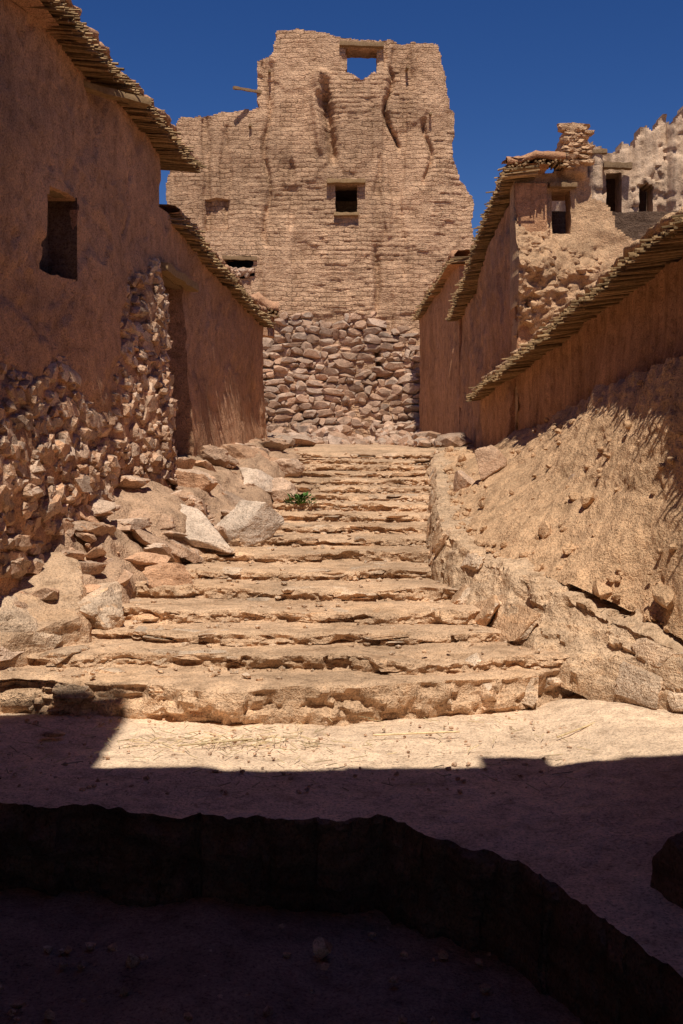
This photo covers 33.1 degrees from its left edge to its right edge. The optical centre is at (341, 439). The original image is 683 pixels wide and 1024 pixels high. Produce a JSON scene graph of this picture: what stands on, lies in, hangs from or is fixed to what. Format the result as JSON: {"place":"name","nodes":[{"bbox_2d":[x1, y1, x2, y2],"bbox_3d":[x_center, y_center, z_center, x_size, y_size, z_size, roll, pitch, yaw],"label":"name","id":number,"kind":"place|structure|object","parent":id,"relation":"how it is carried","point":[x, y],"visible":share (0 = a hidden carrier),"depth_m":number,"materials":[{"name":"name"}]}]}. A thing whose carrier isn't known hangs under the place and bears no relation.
{"place":"outdoors","nodes":[
{"label":"outdoors","id":0,"kind":"place"},
{"bbox_2d":[162,275,181,289],"bbox_3d":[-2.149,-1.970,14.024,0.169,0.113,1.859,0,0,3],"label":"door lintel","id":1,"kind":"structure","parent":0,"point":[168,283],"depth_m":14.22,"materials":[{"name":"brown wood"}]},
{"bbox_2d":[160,262,198,291],"bbox_3d":[-1.982,-1.971,14.000,0.171,0.113,1.910,0,0,3],"label":"door lintel","id":2,"kind":"structure","parent":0,"point":[169,271],"depth_m":13.82,"materials":[{"name":"brown wood"}]},
{"bbox_2d":[0,888,583,1023],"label":"path","id":3,"kind":"structure","parent":0,"point":[167,982],"depth_m":5.16,"materials":[{"name":"brown soil"}]},
{"bbox_2d":[0,710,571,1023],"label":"pebbles","id":4,"kind":"object","parent":3,"relation":"on","point":[322,947],"visible":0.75,"depth_m":5.29,"materials":[{"name":"stone"}]},
{"bbox_2d":[0,693,682,1023],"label":"earth terrace","id":5,"kind":"structure","parent":0,"point":[549,890],"depth_m":5.88,"materials":[{"name":"beige soil"}]},
{"bbox_2d":[0,716,594,791],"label":"straw litter","id":6,"kind":"object","parent":5,"relation":"on","point":[217,738],"visible":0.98,"depth_m":7.09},
{"bbox_2d":[650,831,682,908],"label":"boulder","id":7,"kind":"object","parent":5,"relation":"on","point":[666,882],"visible":0.97,"depth_m":4.68,"materials":[{"name":"brown stone"}]},
{"bbox_2d":[71,0,682,236],"label":"sky","id":8,"kind":"structure","parent":0,"point":[515,70],"materials":[{"name":"blue"}]},
{"bbox_3d":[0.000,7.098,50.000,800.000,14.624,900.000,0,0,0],"label":"ground","id":9,"kind":"structure","parent":0,"visible":0},
{"bbox_2d":[0,0,174,595],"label":"lane wall","id":10,"kind":"structure","parent":9,"relation":"on","point":[65,134],"depth_m":10.27,"materials":[{"name":"paint"}]},
{"bbox_2d":[11,0,64,39],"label":"roof","id":11,"kind":"structure","parent":10,"relation":"on","point":[40,16],"depth_m":9.29,"materials":[{"name":"paint"}]},
{"bbox_2d":[48,190,65,197],"bbox_3d":[-2.552,-2.199,10.108,0.145,0.085,0.993,0,0,6],"label":"window lintel","id":12,"kind":"structure","parent":10,"relation":"attached to","point":[53,193],"depth_m":10.16,"materials":[{"name":"brown wood"}]},
{"bbox_2d":[48,198,76,280],"bbox_3d":[-2.650,-1.820,10.440,0.500,0.760,0.001,0,0,0],"label":"window","id":13,"kind":"structure","parent":10,"relation":"in","point":[62,247],"depth_m":10.44,"materials":[{"name":"black"}]},
{"bbox_2d":[0,257,177,577],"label":"rubble masonry","id":14,"kind":"object","parent":10,"relation":"attached to","point":[35,416],"visible":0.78,"depth_m":10.30,"materials":[{"name":"stone"}]},
{"bbox_2d":[28,0,206,172],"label":"eave reeds","id":15,"kind":"object","parent":10,"relation":"on","point":[93,65],"visible":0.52,"depth_m":10.81,"materials":[{"name":"brown wicker"}]},
{"bbox_2d":[61,0,197,159],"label":"eave mud","id":16,"kind":"structure","parent":15,"relation":"on","point":[95,35],"depth_m":10.52,"materials":[{"name":"paint"}]},
{"bbox_2d":[84,81,151,108],"bbox_3d":[-2.187,-3.288,10.926,0.786,0.128,0.141,0,0,-36],"label":"plank","id":17,"kind":"object","parent":10,"relation":"on","point":[138,101],"visible":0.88,"depth_m":10.92,"materials":[{"name":"brown wood"}]},
{"bbox_2d":[159,207,187,274],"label":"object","id":18,"kind":"structure","parent":10,"relation":"attached to","point":[175,253],"depth_m":13.86,"materials":[{"name":"brown paint"}]},
{"bbox_2d":[48,437,299,603],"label":"rubble bank","id":19,"kind":"structure","parent":9,"relation":"on","point":[155,500],"depth_m":11.39,"materials":[{"name":"beige stone"}]},
{"bbox_2d":[0,587,62,650],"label":"boulder","id":20,"kind":"object","parent":19,"relation":"on","point":[14,617],"visible":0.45,"depth_m":8.52,"materials":[{"name":"stone"}]},
{"bbox_2d":[0,552,92,668],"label":"boulder","id":21,"kind":"object","parent":19,"relation":"on","point":[65,618],"visible":0.54,"depth_m":8.82,"materials":[{"name":"stone"}]},
{"bbox_2d":[77,581,124,629],"bbox_3d":[-2.043,1.389,9.264,0.518,0.478,0.788,0,0,-39],"label":"boulder","id":22,"kind":"object","parent":19,"relation":"on","point":[101,607],"visible":0.45,"depth_m":9.04,"materials":[{"name":"stone"}]},
{"bbox_2d":[0,438,299,660],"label":"loose stones","id":23,"kind":"object","parent":19,"relation":"on","point":[87,527],"visible":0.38,"depth_m":10.73,"materials":[{"name":"beige stone"}]},
{"bbox_2d":[130,508,175,529],"bbox_3d":[-1.857,0.806,11.309,0.407,0.275,0.548,0,0,41],"label":"boulder","id":24,"kind":"object","parent":19,"relation":"on","point":[166,521],"visible":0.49,"depth_m":11.23,"materials":[{"name":"stone"}]},
{"bbox_2d":[174,468,217,491],"bbox_3d":[-1.688,0.510,13.098,0.591,0.378,0.358,0,0,5],"label":"boulder","id":25,"kind":"object","parent":19,"relation":"on","point":[202,480],"visible":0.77,"depth_m":12.94,"materials":[{"name":"stone"}]},
{"bbox_2d":[180,504,233,552],"bbox_3d":[-1.435,0.871,11.575,0.747,0.483,0.568,0,0,0],"label":"boulder","id":26,"kind":"object","parent":19,"relation":"on","point":[202,531],"visible":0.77,"depth_m":11.40,"materials":[{"name":"beige stone"}]},
{"bbox_2d":[220,443,270,459],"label":"boulder","id":27,"kind":"object","parent":19,"relation":"on","point":[237,451],"visible":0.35,"depth_m":16.03,"materials":[{"name":"stone"}]},
{"bbox_2d":[216,500,283,546],"bbox_3d":[-1.031,0.920,12.091,0.828,0.584,0.435,0,0,-23],"label":"boulder","id":28,"kind":"object","parent":19,"relation":"on","point":[248,523],"visible":0.89,"depth_m":11.96,"materials":[{"name":"beige stone"}]},
{"bbox_2d":[239,467,273,492],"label":"boulder","id":29,"kind":"object","parent":19,"relation":"on","point":[256,477],"visible":0.66,"depth_m":14.37,"materials":[{"name":"beige stone"}]},
{"bbox_2d":[164,244,267,456],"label":"lane wall","id":30,"kind":"structure","parent":9,"relation":"on","point":[215,351],"depth_m":16.17,"materials":[{"name":"paint"}]},
{"bbox_2d":[169,214,275,327],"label":"eave reeds","id":31,"kind":"object","parent":30,"relation":"on","point":[196,240],"visible":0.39,"depth_m":15.82,"materials":[{"name":"brown wicker"}]},
{"bbox_2d":[159,204,270,320],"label":"eave mud","id":32,"kind":"structure","parent":31,"relation":"on","point":[170,209],"depth_m":15.22,"materials":[{"name":"paint"}]},
{"bbox_2d":[263,311,273,337],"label":"roof parapet","id":33,"kind":"structure","parent":30,"relation":"on","point":[268,332],"depth_m":20.97,"materials":[{"name":"paint"}]},
{"bbox_2d":[267,307,278,317],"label":"end eave reeds","id":34,"kind":"object","parent":33,"relation":"on","point":[275,312],"visible":0.13,"depth_m":20.76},
{"bbox_2d":[250,292,278,314],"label":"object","id":35,"kind":"structure","parent":34,"relation":"on","point":[265,302],"depth_m":20.82,"materials":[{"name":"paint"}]},
{"bbox_2d":[0,443,575,725],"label":"stone stairs","id":36,"kind":"structure","parent":9,"relation":"on","point":[335,605],"depth_m":8.74,"materials":[{"name":"stone"}]},
{"bbox_2d":[142,563,193,588],"bbox_3d":[-1.551,1.219,10.205,0.501,0.271,0.318,0,0,-45],"label":"boulder","id":37,"kind":"object","parent":36,"relation":"on","point":[157,575],"visible":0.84,"depth_m":10.10,"materials":[{"name":"stone"}]},
{"bbox_2d":[268,477,297,502],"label":"boulder","id":38,"kind":"object","parent":36,"relation":"on","point":[282,487],"visible":0.77,"depth_m":14.37,"materials":[{"name":"stone"}]},
{"bbox_2d":[273,458,304,477],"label":"boulder","id":39,"kind":"object","parent":36,"relation":"on","point":[294,468],"visible":0.72,"depth_m":16.42,"materials":[{"name":"stone"}]},
{"bbox_2d":[283,492,317,504],"bbox_3d":[-0.487,0.710,14.101,0.460,0.160,0.366,0,0,0],"label":"green weed","id":40,"kind":"object","parent":36,"relation":"on","point":[299,498],"visible":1,"depth_m":14.06,"materials":[{"name":"green plant"}]},
{"bbox_2d":[267,420,473,447],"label":"fallen stones","id":41,"kind":"object","parent":36,"relation":"on","point":[387,432],"visible":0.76,"depth_m":25.96,"materials":[{"name":"beige stone"}]},
{"bbox_2d":[166,28,474,438],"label":"mud brick tower","id":42,"kind":"structure","parent":9,"relation":"on","point":[324,199],"depth_m":30.00,"materials":[{"name":"brown brick"}]},
{"bbox_2d":[419,265,464,434],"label":"lane wall","id":43,"kind":"structure","parent":9,"relation":"on","point":[440,346],"depth_m":26.03,"materials":[{"name":"red paint"}]},
{"bbox_2d":[412,256,469,320],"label":"eave reeds","id":44,"kind":"object","parent":43,"relation":"on","point":[424,305],"visible":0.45,"depth_m":26.01,"materials":[{"name":"brown wicker"}]},
{"bbox_2d":[428,264,466,299],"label":"roof","id":45,"kind":"structure","parent":43,"relation":"on","point":[451,267],"depth_m":24.41,"materials":[{"name":"red paint"}]},
{"bbox_2d":[413,249,469,313],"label":"eave mud","id":46,"kind":"structure","parent":45,"relation":"on","point":[457,253],"depth_m":24.23,"materials":[{"name":"red paint"}]},
{"bbox_2d":[458,272,463,424],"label":"front wall","id":47,"kind":"structure","parent":9,"relation":"on","point":[459,354],"depth_m":23.80,"materials":[{"name":"red paint"}]},
{"bbox_2d":[458,183,546,448],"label":"lane wall","id":48,"kind":"structure","parent":9,"relation":"on","point":[489,316],"depth_m":18.41,"materials":[{"name":"red paint"}]},
{"bbox_2d":[446,157,548,321],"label":"eave reeds","id":49,"kind":"object","parent":48,"relation":"on","point":[492,215],"visible":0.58,"depth_m":18.92,"materials":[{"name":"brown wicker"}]},
{"bbox_2d":[552,211,677,240],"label":"wall","id":50,"kind":"structure","parent":48,"relation":"attached to","point":[634,226],"depth_m":17.57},
{"bbox_2d":[424,445,682,713],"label":"retaining kerb","id":51,"kind":"structure","parent":9,"relation":"on","point":[594,637],"depth_m":8.61,"materials":[{"name":"beige stone"}]},
{"bbox_2d":[426,450,682,711],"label":"kerb stones","id":52,"kind":"object","parent":51,"relation":"on","point":[637,685],"visible":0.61,"depth_m":8.64,"materials":[{"name":"stone"}]},
{"bbox_2d":[445,356,682,638],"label":"eroded bank","id":53,"kind":"structure","parent":51,"relation":"on","point":[632,471],"depth_m":9.32,"materials":[{"name":"beige soil"}]},
{"bbox_2d":[453,470,474,491],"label":"boulder","id":54,"kind":"object","parent":53,"relation":"on","point":[462,479],"visible":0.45,"depth_m":13.14,"materials":[{"name":"stone"}]},
{"bbox_2d":[474,445,506,481],"bbox_3d":[1.659,0.277,12.853,0.379,0.449,0.421,0,0,0],"label":"boulder","id":55,"kind":"object","parent":53,"relation":"on","point":[491,460],"visible":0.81,"depth_m":12.69,"materials":[{"name":"stone"}]},
{"bbox_2d":[443,379,682,640],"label":"loose stones","id":56,"kind":"object","parent":53,"relation":"on","point":[663,595],"visible":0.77,"depth_m":9.47,"materials":[{"name":"beige stone"}]},
{"bbox_2d":[480,253,682,446],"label":"mud garden wall","id":57,"kind":"structure","parent":53,"relation":"on","point":[639,329],"depth_m":11.71,"materials":[{"name":"red paint"}]},
{"bbox_2d":[466,214,682,401],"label":"roof eave","id":58,"kind":"object","parent":57,"relation":"on","point":[645,264],"visible":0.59,"depth_m":10.86,"materials":[{"name":"brown wood"}]},
{"bbox_2d":[469,206,682,393],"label":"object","id":59,"kind":"structure","parent":58,"relation":"on","point":[666,219],"depth_m":10.36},
{"bbox_2d":[510,122,633,431],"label":"front wall","id":60,"kind":"structure","parent":9,"relation":"on","point":[591,230],"depth_m":16.34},
{"bbox_2d":[498,159,565,174],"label":"front eave reeds","id":61,"kind":"object","parent":60,"relation":"on","point":[558,166],"visible":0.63,"depth_m":16.01,"materials":[{"name":"brown wicker"}]},
{"bbox_2d":[501,150,565,168],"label":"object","id":62,"kind":"structure","parent":61,"relation":"on","point":[548,156],"depth_m":16.00,"materials":[{"name":"brown soil"}]},
{"bbox_2d":[513,223,601,336],"bbox_3d":[3.160,-2.046,16.312,1.554,2.416,0.594,0,0,-13],"label":"collapsed rubble","id":63,"kind":"object","parent":60,"relation":"on","point":[538,264],"visible":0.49,"depth_m":16.12,"materials":[{"name":"beige stone"}]},
{"bbox_2d":[551,195,564,200],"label":"lintel","id":64,"kind":"structure","parent":60,"relation":"on","point":[558,198],"depth_m":17.64,"materials":[{"name":"red paint"}]},
{"bbox_2d":[548,182,576,188],"bbox_3d":[3.144,-3.622,16.350,0.391,0.085,0.174,0,0,0],"label":"window lintel","id":65,"kind":"structure","parent":60,"relation":"attached to","point":[565,185],"depth_m":16.28,"materials":[{"name":"brown wood"}]},
{"bbox_2d":[557,123,594,168],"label":"chimney stones","id":66,"kind":"object","parent":60,"relation":"on","point":[569,162],"visible":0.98,"depth_m":16.18,"materials":[{"name":"beige stone"}]},
{"bbox_2d":[552,106,682,212],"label":"ruined kasbah","id":67,"kind":"structure","parent":9,"relation":"on","point":[643,171],"depth_m":21.01,"materials":[{"name":"paint"}]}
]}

